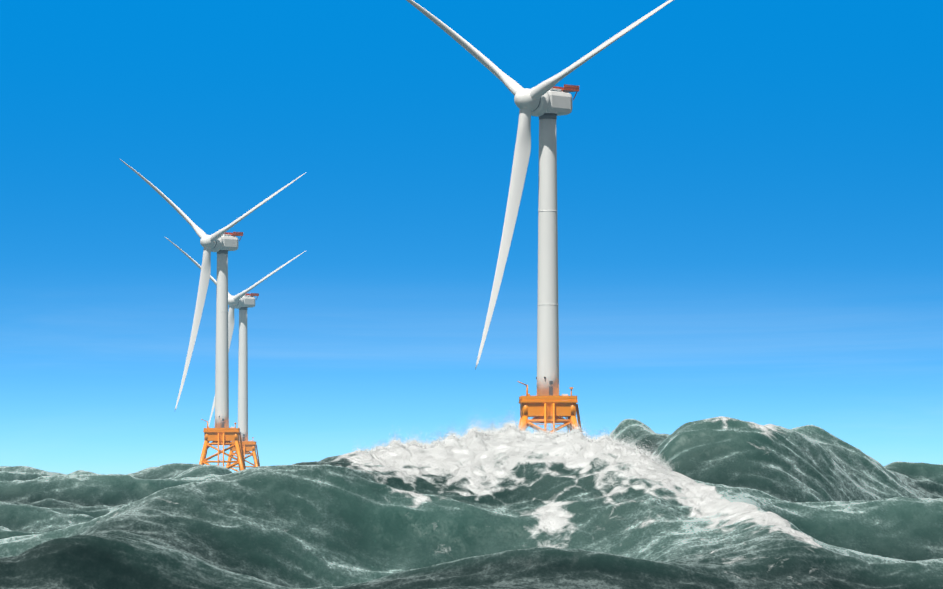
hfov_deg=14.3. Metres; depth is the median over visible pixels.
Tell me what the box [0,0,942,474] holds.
sky
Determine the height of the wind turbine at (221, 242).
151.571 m
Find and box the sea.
[0,416,942,588]
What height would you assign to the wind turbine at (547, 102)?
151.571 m
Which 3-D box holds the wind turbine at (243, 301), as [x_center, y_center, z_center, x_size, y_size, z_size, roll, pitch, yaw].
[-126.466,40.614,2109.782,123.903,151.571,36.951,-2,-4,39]
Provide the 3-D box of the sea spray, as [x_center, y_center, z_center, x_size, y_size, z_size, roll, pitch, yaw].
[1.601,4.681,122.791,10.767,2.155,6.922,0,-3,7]
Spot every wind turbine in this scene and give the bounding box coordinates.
[120,159,304,470]
[165,237,306,470]
[406,0,672,433]
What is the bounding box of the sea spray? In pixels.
[351,406,674,469]

